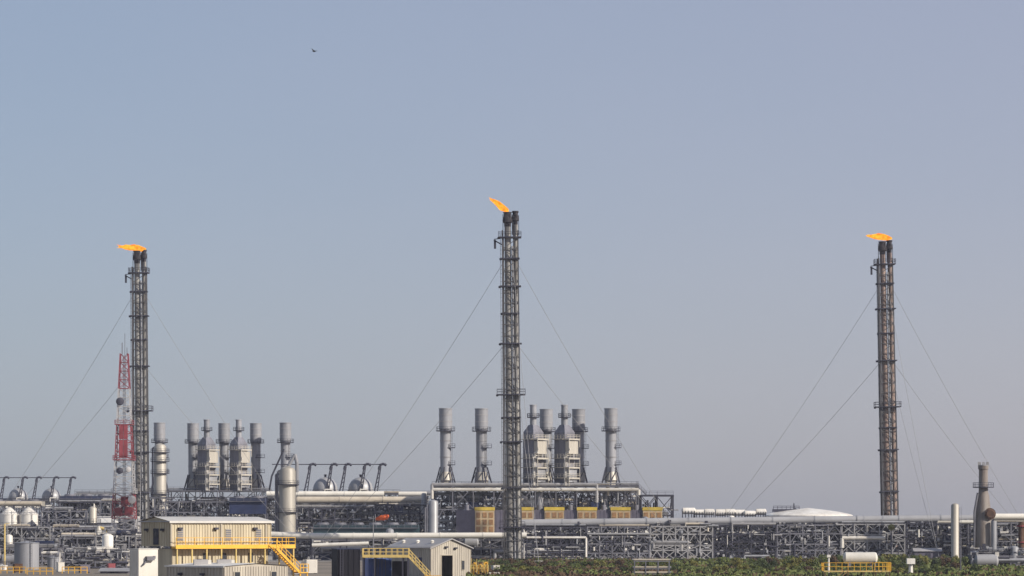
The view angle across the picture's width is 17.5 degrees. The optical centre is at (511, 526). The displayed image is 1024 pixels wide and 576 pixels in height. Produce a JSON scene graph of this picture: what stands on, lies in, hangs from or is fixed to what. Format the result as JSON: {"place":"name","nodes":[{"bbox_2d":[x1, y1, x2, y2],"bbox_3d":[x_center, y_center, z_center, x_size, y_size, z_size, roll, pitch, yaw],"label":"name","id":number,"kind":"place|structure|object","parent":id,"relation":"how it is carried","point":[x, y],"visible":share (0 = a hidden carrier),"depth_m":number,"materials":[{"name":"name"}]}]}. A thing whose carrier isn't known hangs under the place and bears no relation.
{"place":"outdoors","nodes":[
{"label":"outdoors","id":0,"kind":"place"},
{"bbox_2d":[84,506,100,524],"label":"process column","id":1,"kind":"structure","parent":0,"point":[91,514],"depth_m":904.13,"materials":[{"name":"metal"}]},
{"bbox_2d":[99,568,129,573],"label":"shed","id":2,"kind":"structure","parent":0,"point":[114,570],"depth_m":640.42,"materials":[{"name":"metal"}]},
{"bbox_2d":[138,517,308,575],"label":"cabin building","id":3,"kind":"structure","parent":0,"point":[236,539],"depth_m":434.33,"materials":[{"name":"metal"}]},
{"bbox_2d":[164,563,287,575],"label":"building","id":4,"kind":"structure","parent":0,"point":[230,569],"depth_m":398.75,"materials":[{"name":"white metal"}]},
{"bbox_2d":[268,449,298,538],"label":"process column","id":5,"kind":"structure","parent":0,"point":[286,483],"depth_m":1018.41,"materials":[{"name":"metal"}]},
{"bbox_2d":[277,422,293,467],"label":"exhaust stack","id":6,"kind":"object","parent":5,"relation":"on","point":[285,440],"visible":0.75,"depth_m":1152.41,"materials":[{"name":"metal"}]},
{"bbox_2d":[475,507,494,532],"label":"filter house","id":7,"kind":"structure","parent":0,"point":[484,519],"depth_m":1005.31,"materials":[{"name":"metal"}]},
{"bbox_2d":[0,530,1006,575],"bbox_3d":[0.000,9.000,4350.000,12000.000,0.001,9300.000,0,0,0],"label":"ground","id":8,"kind":"structure","parent":0,"point":[324,568],"depth_m":654.55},
{"bbox_2d":[14,538,38,569],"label":"storage tank","id":9,"kind":"object","parent":8,"relation":"on","point":[26,553],"visible":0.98,"depth_m":697.84,"materials":[{"name":"metal"}]},
{"bbox_2d":[0,534,67,565],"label":"rack module","id":10,"kind":"object","parent":8,"relation":"on","point":[49,547],"visible":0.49,"depth_m":770.13,"materials":[{"name":"metal"}]},
{"bbox_2d":[47,553,59,568],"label":"storage tank","id":11,"kind":"object","parent":8,"relation":"on","point":[52,561],"visible":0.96,"depth_m":703.82,"materials":[{"name":"metal"}]},
{"bbox_2d":[59,532,101,548],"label":"rack module","id":12,"kind":"object","parent":8,"relation":"on","point":[81,539],"visible":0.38,"depth_m":800.06,"materials":[{"name":"metal"}]},
{"bbox_2d":[63,534,129,568],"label":"rack module","id":13,"kind":"object","parent":8,"relation":"on","point":[96,557],"visible":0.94,"depth_m":715.06,"materials":[{"name":"metal"}]},
{"bbox_2d":[95,528,140,549],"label":"rack module","id":14,"kind":"object","parent":8,"relation":"on","point":[129,539],"visible":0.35,"depth_m":790.11,"materials":[{"name":"metal"}]},
{"bbox_2d":[129,548,157,575],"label":"portable cabin","id":15,"kind":"object","parent":8,"relation":"on","point":[143,561],"visible":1,"depth_m":405.65,"materials":[{"name":"metal"}]},
{"bbox_2d":[304,560,316,573],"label":"gear cabinet","id":16,"kind":"object","parent":8,"relation":"on","point":[312,566],"visible":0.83,"depth_m":640.04,"materials":[{"name":"metal"}]},
{"bbox_2d":[331,548,359,575],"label":"dark tank","id":17,"kind":"object","parent":8,"relation":"on","point":[345,561],"visible":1,"depth_m":520.06,"materials":[{"name":"metal"}]},
{"bbox_2d":[365,558,391,575],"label":"blue container","id":18,"kind":"object","parent":8,"relation":"on","point":[383,566],"visible":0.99,"depth_m":540.05,"materials":[{"name":"metal"}]},
{"bbox_2d":[764,503,852,516],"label":"domed tank","id":19,"kind":"object","parent":8,"relation":"on","point":[786,512],"visible":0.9,"depth_m":1408.65,"materials":[{"name":"metal"}]},
{"bbox_2d":[0,0,1023,529],"label":"sky","id":20,"kind":"structure","parent":0,"point":[697,188],"materials":[{"name":"blue"}]},
{"bbox_2d":[544,507,563,518],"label":"filter house","id":21,"kind":"structure","parent":0,"point":[554,512],"depth_m":1005.31,"materials":[{"name":"metal"}]},
{"bbox_2d":[268,549,901,560],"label":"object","id":22,"kind":"structure","parent":0,"point":[269,557],"depth_m":940.33,"materials":[{"name":"metal"}]},
{"bbox_2d":[0,507,18,543],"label":"dome roofed tank","id":23,"kind":"object","parent":22,"relation":"on","point":[9,515],"visible":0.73,"depth_m":972.77,"materials":[{"name":"metal"}]},
{"bbox_2d":[0,501,41,515],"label":"beige pipeline","id":24,"kind":"object","parent":22,"relation":"on","point":[22,503],"visible":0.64,"depth_m":1049.42,"materials":[{"name":"metal"}]},
{"bbox_2d":[19,507,37,541],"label":"dome roofed tank","id":25,"kind":"object","parent":22,"relation":"on","point":[28,515],"visible":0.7,"depth_m":972.88,"materials":[{"name":"metal"}]},
{"bbox_2d":[0,522,56,544],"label":"rack module","id":26,"kind":"object","parent":22,"relation":"on","point":[33,532],"visible":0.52,"depth_m":905.38,"materials":[{"name":"metal"}]},
{"bbox_2d":[0,497,66,523],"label":"rack module","id":27,"kind":"object","parent":22,"relation":"on","point":[37,507],"visible":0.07,"depth_m":1260.28,"materials":[{"name":"metal"}]},
{"bbox_2d":[8,486,27,499],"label":"domed drum","id":28,"kind":"object","parent":27,"relation":"on","point":[14,494],"visible":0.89,"depth_m":1261.41,"materials":[{"name":"metal"}]},
{"bbox_2d":[41,486,60,500],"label":"domed drum","id":29,"kind":"object","parent":27,"relation":"on","point":[46,494],"visible":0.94,"depth_m":1261.30,"materials":[{"name":"metal"}]},
{"bbox_2d":[41,506,87,537],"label":"rack module","id":30,"kind":"object","parent":22,"relation":"on","point":[64,513],"visible":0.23,"depth_m":960.25,"materials":[{"name":"metal"}]},
{"bbox_2d":[58,498,105,524],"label":"rack module","id":31,"kind":"object","parent":22,"relation":"on","point":[76,503],"visible":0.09,"depth_m":1041.11,"materials":[{"name":"metal"}]},
{"bbox_2d":[51,523,113,543],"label":"rack module","id":32,"kind":"object","parent":22,"relation":"on","point":[63,528],"visible":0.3,"depth_m":890.06,"materials":[{"name":"metal"}]},
{"bbox_2d":[60,494,113,515],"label":"air cooler","id":33,"kind":"object","parent":22,"relation":"on","point":[79,497],"visible":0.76,"depth_m":1120.00,"materials":[{"name":"metal"}]},
{"bbox_2d":[74,490,114,520],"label":"rack module","id":34,"kind":"object","parent":22,"relation":"on","point":[93,492],"visible":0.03,"depth_m":1150.06,"materials":[{"name":"metal"}]},
{"bbox_2d":[85,509,141,547],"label":"rack module","id":35,"kind":"object","parent":22,"relation":"on","point":[130,522],"visible":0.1,"depth_m":953.16,"materials":[{"name":"metal"}]},
{"bbox_2d":[99,497,135,528],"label":"rack module","id":36,"kind":"object","parent":22,"relation":"on","point":[103,505],"visible":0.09,"depth_m":1010.42,"materials":[{"name":"metal"}]},
{"bbox_2d":[111,343,137,531],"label":"lattice tower","id":37,"kind":"structure","parent":22,"relation":"on","point":[123,452],"depth_m":913.52,"materials":[{"name":"metal"}]},
{"bbox_2d":[130,494,170,548],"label":"rack module","id":38,"kind":"object","parent":22,"relation":"on","point":[153,508],"visible":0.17,"depth_m":1080.60,"materials":[{"name":"metal"}]},
{"bbox_2d":[0,250,308,549],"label":"flare stack","id":39,"kind":"object","parent":22,"relation":"on","point":[138,296],"visible":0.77,"depth_m":968.23,"materials":[{"name":"metal"}]},
{"bbox_2d":[150,443,169,547],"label":"process column","id":40,"kind":"structure","parent":22,"relation":"on","point":[160,459],"depth_m":1118.38,"materials":[{"name":"metal"}]},
{"bbox_2d":[165,497,229,548],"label":"rack module","id":41,"kind":"object","parent":22,"relation":"on","point":[193,508],"visible":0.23,"depth_m":1060.06,"materials":[{"name":"metal"}]},
{"bbox_2d":[149,487,273,551],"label":"compressor deck","id":42,"kind":"structure","parent":22,"relation":"on","point":[222,490],"depth_m":1154.39,"materials":[{"name":"metal"}]},
{"bbox_2d":[150,422,168,489],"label":"exhaust stack","id":43,"kind":"object","parent":42,"relation":"on","point":[159,432],"visible":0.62,"depth_m":1152.21,"materials":[{"name":"metal"}]},
{"bbox_2d":[184,423,200,487],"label":"exhaust stack","id":44,"kind":"object","parent":42,"relation":"on","point":[192,439],"visible":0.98,"depth_m":1159.44,"materials":[{"name":"metal"}]},
{"bbox_2d":[195,419,219,490],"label":"waste heat unit","id":45,"kind":"object","parent":42,"relation":"on","point":[207,466],"visible":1,"depth_m":1150.93,"materials":[{"name":"metal"}]},
{"bbox_2d":[216,423,231,487],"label":"exhaust stack","id":46,"kind":"object","parent":42,"relation":"on","point":[223,439],"visible":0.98,"depth_m":1159.44,"materials":[{"name":"metal"}]},
{"bbox_2d":[227,419,251,490],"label":"waste heat unit","id":47,"kind":"object","parent":42,"relation":"on","point":[238,464],"visible":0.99,"depth_m":1150.91,"materials":[{"name":"metal"}]},
{"bbox_2d":[247,423,264,487],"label":"exhaust stack","id":48,"kind":"object","parent":42,"relation":"on","point":[255,439],"visible":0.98,"depth_m":1159.49,"materials":[{"name":"metal"}]},
{"bbox_2d":[229,496,267,548],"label":"air cooler","id":49,"kind":"object","parent":22,"relation":"on","point":[244,505],"visible":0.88,"depth_m":1045.00,"materials":[{"name":"metal"}]},
{"bbox_2d":[230,497,274,554],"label":"rack module","id":50,"kind":"object","parent":22,"relation":"on","point":[271,516],"visible":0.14,"depth_m":1055.85,"materials":[{"name":"metal"}]},
{"bbox_2d":[271,532,311,560],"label":"white pipeline","id":51,"kind":"object","parent":22,"relation":"on","point":[292,534],"visible":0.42,"depth_m":879.63,"materials":[{"name":"metal"}]},
{"bbox_2d":[272,538,318,560],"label":"pipe rack","id":52,"kind":"object","parent":22,"relation":"on","point":[301,551],"visible":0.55,"depth_m":884.11,"materials":[{"name":"metal"}]},
{"bbox_2d":[266,491,384,548],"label":"white pipeline","id":53,"kind":"object","parent":22,"relation":"on","point":[335,493],"visible":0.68,"depth_m":1049.25,"materials":[{"name":"metal"}]},
{"bbox_2d":[296,504,373,554],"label":"rack module","id":54,"kind":"object","parent":22,"relation":"on","point":[347,514],"visible":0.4,"depth_m":1030.81,"materials":[{"name":"metal"}]},
{"bbox_2d":[311,541,369,559],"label":"white pipeline","id":55,"kind":"object","parent":22,"relation":"on","point":[339,544],"visible":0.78,"depth_m":859.57,"materials":[{"name":"metal"}]},
{"bbox_2d":[313,539,377,559],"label":"pipe rack","id":56,"kind":"object","parent":22,"relation":"on","point":[323,553],"visible":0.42,"depth_m":883.88,"materials":[{"name":"metal"}]},
{"bbox_2d":[298,489,400,542],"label":"rack module","id":57,"kind":"object","parent":22,"relation":"on","point":[391,493],"visible":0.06,"depth_m":1075.06,"materials":[{"name":"metal"}]},
{"bbox_2d":[312,474,337,490],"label":"domed drum","id":58,"kind":"object","parent":57,"relation":"on","point":[320,483],"visible":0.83,"depth_m":1076.21,"materials":[{"name":"metal"}]},
{"bbox_2d":[348,474,373,490],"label":"domed drum","id":59,"kind":"object","parent":57,"relation":"on","point":[354,483],"visible":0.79,"depth_m":1076.25,"materials":[{"name":"metal"}]},
{"bbox_2d":[296,496,426,519],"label":"beige pipeline","id":60,"kind":"object","parent":22,"relation":"on","point":[329,500],"visible":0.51,"depth_m":1045.02,"materials":[{"name":"metal"}]},
{"bbox_2d":[313,523,418,554],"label":"air cooler","id":61,"kind":"object","parent":22,"relation":"on","point":[363,528],"visible":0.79,"depth_m":1000.00,"materials":[{"name":"metal"}]},
{"bbox_2d":[374,528,401,554],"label":"pipe rack","id":62,"kind":"object","parent":22,"relation":"on","point":[389,541],"visible":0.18,"depth_m":883.90,"materials":[{"name":"metal"}]},
{"bbox_2d":[374,493,439,553],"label":"rack module","id":63,"kind":"object","parent":22,"relation":"on","point":[399,510],"visible":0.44,"depth_m":1025.25,"materials":[{"name":"metal"}]},
{"bbox_2d":[310,532,526,558],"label":"white pipeline","id":64,"kind":"object","parent":22,"relation":"on","point":[397,535],"visible":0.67,"depth_m":879.30,"materials":[{"name":"metal"}]},
{"bbox_2d":[424,500,438,532],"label":"process column","id":65,"kind":"structure","parent":22,"relation":"on","point":[433,507],"depth_m":983.99,"materials":[{"name":"metal"}]},
{"bbox_2d":[456,505,474,542],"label":"turbine enclosure","id":66,"kind":"object","parent":22,"relation":"on","point":[465,520],"visible":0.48,"depth_m":1006.00,"materials":[{"name":"metal"}]},
{"bbox_2d":[434,487,502,552],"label":"rack module","id":67,"kind":"object","parent":22,"relation":"on","point":[448,513],"visible":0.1,"depth_m":1040.30,"materials":[{"name":"metal"}]},
{"bbox_2d":[491,505,506,555],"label":"turbine enclosure","id":68,"kind":"object","parent":22,"relation":"on","point":[498,518],"visible":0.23,"depth_m":1006.00,"materials":[{"name":"metal"}]},
{"bbox_2d":[430,481,639,538],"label":"compressor deck","id":69,"kind":"structure","parent":22,"relation":"on","point":[537,499],"depth_m":1010.06,"materials":[{"name":"metal"}]},
{"bbox_2d":[435,408,455,482],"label":"exhaust stack","id":70,"kind":"object","parent":69,"relation":"on","point":[445,428],"visible":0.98,"depth_m":1012.48,"materials":[{"name":"metal"}]},
{"bbox_2d":[471,408,491,482],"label":"exhaust stack","id":71,"kind":"object","parent":69,"relation":"on","point":[481,472],"visible":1,"depth_m":1014.43,"materials":[{"name":"metal"}]},
{"bbox_2d":[521,405,548,485],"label":"waste heat unit","id":72,"kind":"object","parent":69,"relation":"on","point":[535,442],"visible":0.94,"depth_m":1010.85,"materials":[{"name":"metal"}]},
{"bbox_2d":[539,409,555,482],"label":"exhaust stack","id":73,"kind":"object","parent":69,"relation":"on","point":[546,421],"visible":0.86,"depth_m":1019.40,"materials":[{"name":"metal"}]},
{"bbox_2d":[551,405,579,484],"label":"waste heat unit","id":74,"kind":"object","parent":69,"relation":"on","point":[565,451],"visible":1,"depth_m":1010.96,"materials":[{"name":"metal"}]},
{"bbox_2d":[571,409,588,482],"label":"exhaust stack","id":75,"kind":"object","parent":69,"relation":"on","point":[578,415],"visible":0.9,"depth_m":1019.48,"materials":[{"name":"metal"}]},
{"bbox_2d":[601,408,620,484],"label":"exhaust stack","id":76,"kind":"object","parent":69,"relation":"on","point":[610,471],"visible":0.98,"depth_m":1012.52,"materials":[{"name":"metal"}]},
{"bbox_2d":[521,487,581,508],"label":"rack module","id":77,"kind":"object","parent":22,"relation":"on","point":[565,493],"visible":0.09,"depth_m":1040.29,"materials":[{"name":"metal"}]},
{"bbox_2d":[522,522,594,558],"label":"pipe rack","id":78,"kind":"object","parent":22,"relation":"on","point":[574,549],"visible":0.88,"depth_m":902.90,"materials":[{"name":"metal"}]},
{"bbox_2d":[522,514,1023,526],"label":"grey pipeline","id":79,"kind":"object","parent":78,"relation":"on","point":[787,520],"visible":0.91,"depth_m":904.06,"materials":[{"name":"grey metal"}]},
{"bbox_2d":[593,505,610,538],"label":"turbine enclosure","id":80,"kind":"object","parent":22,"relation":"on","point":[603,513],"visible":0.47,"depth_m":1006.00,"materials":[{"name":"metal"}]},
{"bbox_2d":[577,487,635,508],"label":"rack module","id":81,"kind":"object","parent":22,"relation":"on","point":[626,493],"visible":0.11,"depth_m":1041.55,"materials":[{"name":"metal"}]},
{"bbox_2d":[586,524,657,558],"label":"pipe rack","id":82,"kind":"object","parent":22,"relation":"on","point":[639,534],"visible":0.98,"depth_m":902.90,"materials":[{"name":"metal"}]},
{"bbox_2d":[639,495,677,554],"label":"stepped platform","id":83,"kind":"structure","parent":22,"relation":"on","point":[670,508],"depth_m":1016.43,"materials":[{"name":"metal"}]},
{"bbox_2d":[650,520,723,558],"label":"pipe rack","id":84,"kind":"object","parent":22,"relation":"on","point":[673,548],"visible":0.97,"depth_m":902.90,"materials":[{"name":"metal"}]},
{"bbox_2d":[713,522,783,558],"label":"pipe rack","id":85,"kind":"object","parent":22,"relation":"on","point":[763,530],"visible":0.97,"depth_m":902.93,"materials":[{"name":"metal"}]},
{"bbox_2d":[777,522,847,558],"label":"pipe rack","id":86,"kind":"object","parent":22,"relation":"on","point":[828,540],"visible":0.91,"depth_m":903.04,"materials":[{"name":"metal"}]},
{"bbox_2d":[715,240,1017,557],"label":"flare stack","id":87,"kind":"object","parent":22,"relation":"on","point":[888,449],"visible":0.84,"depth_m":936.22,"materials":[{"name":"metal"}]},
{"bbox_2d":[839,521,910,557],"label":"pipe rack","id":88,"kind":"object","parent":22,"relation":"on","point":[865,533],"visible":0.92,"depth_m":902.98,"materials":[{"name":"metal"}]},
{"bbox_2d":[903,518,972,557],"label":"pipe rack","id":89,"kind":"object","parent":22,"relation":"on","point":[919,537],"visible":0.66,"depth_m":903.10,"materials":[{"name":"metal"}]},
{"bbox_2d":[959,520,972,557],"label":"white pipeline","id":90,"kind":"object","parent":22,"relation":"on","point":[969,522],"visible":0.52,"depth_m":897.72,"materials":[{"name":"metal"}]},
{"bbox_2d":[965,521,1023,553],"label":"pipe rack","id":91,"kind":"object","parent":22,"relation":"on","point":[1010,532],"visible":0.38,"depth_m":902.94,"materials":[{"name":"metal"}]},
{"bbox_2d":[577,507,596,551],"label":"filter house","id":92,"kind":"structure","parent":0,"point":[586,512],"depth_m":1005.31,"materials":[{"name":"metal"}]},
{"bbox_2d":[610,507,630,517],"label":"filter house","id":93,"kind":"structure","parent":0,"point":[620,512],"depth_m":1005.31,"materials":[{"name":"metal"}]},
{"bbox_2d":[642,507,662,517],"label":"filter house","id":94,"kind":"structure","parent":0,"point":[656,513],"depth_m":1005.31,"materials":[{"name":"metal"}]},
{"bbox_2d":[1016,522,1023,549],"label":"brown column","id":95,"kind":"structure","parent":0,"point":[1020,526],"depth_m":829.33,"materials":[{"name":"brown metal"}]},
{"label":"grass field","id":96,"kind":"structure","parent":0,"visible":0},
{"bbox_2d":[362,548,440,575],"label":"yellow platform","id":97,"kind":"structure","parent":96,"relation":"on","point":[400,568],"depth_m":535.00,"materials":[{"name":"metal"}]},
{"bbox_2d":[384,538,473,575],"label":"warehouse","id":98,"kind":"structure","parent":96,"relation":"on","point":[444,556],"depth_m":603.52,"materials":[{"name":"metal"}]},
{"bbox_2d":[470,559,499,574],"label":"yellow skid","id":99,"kind":"object","parent":96,"relation":"on","point":[477,568],"visible":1,"depth_m":590.20,"materials":[{"name":"yellow metal"}]},
{"bbox_2d":[459,538,530,559],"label":"pipe rack","id":100,"kind":"object","parent":96,"relation":"on","point":[481,549],"visible":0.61,"depth_m":883.90,"materials":[{"name":"metal"}]},
{"bbox_2d":[303,211,695,561],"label":"flare stack","id":101,"kind":"object","parent":96,"relation":"on","point":[512,500],"visible":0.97,"depth_m":849.20,"materials":[{"name":"metal"}]},
{"bbox_2d":[632,559,670,574],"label":"pipe stand","id":102,"kind":"object","parent":96,"relation":"on","point":[657,567],"visible":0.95,"depth_m":585.01,"materials":[{"name":"metal"}]},
{"bbox_2d":[466,557,1023,575],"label":"ground cover","id":103,"kind":"object","parent":96,"relation":"on","point":[975,572],"visible":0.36,"depth_m":612.72,"materials":[{"name":"green plant"}]},
{"bbox_2d":[821,550,890,575],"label":"tank skid","id":104,"kind":"object","parent":96,"relation":"on","point":[860,558],"visible":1,"depth_m":559.12,"materials":[{"name":"metal"}]},
{"bbox_2d":[912,548,941,558],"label":"storage tank","id":105,"kind":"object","parent":96,"relation":"on","point":[932,553],"depth_m":880.00,"materials":[{"name":"metal"}]},
{"bbox_2d":[951,503,958,558],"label":"process column","id":106,"kind":"structure","parent":96,"relation":"on","point":[954,529],"depth_m":877.11,"materials":[{"name":"metal"}]},
{"bbox_2d":[973,462,996,549],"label":"oxidizer stack","id":107,"kind":"object","parent":96,"relation":"on","point":[984,526],"visible":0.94,"depth_m":885.35,"materials":[{"name":"metal"}]},
{"bbox_2d":[966,544,1023,565],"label":"rack module","id":108,"kind":"object","parent":96,"relation":"on","point":[988,555],"visible":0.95,"depth_m":719.88,"materials":[{"name":"metal"}]},
{"bbox_2d":[991,514,1023,520],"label":"white pipeline","id":109,"kind":"object","parent":96,"relation":"on","point":[1009,516],"visible":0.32,"depth_m":894.33,"materials":[{"name":"metal"}]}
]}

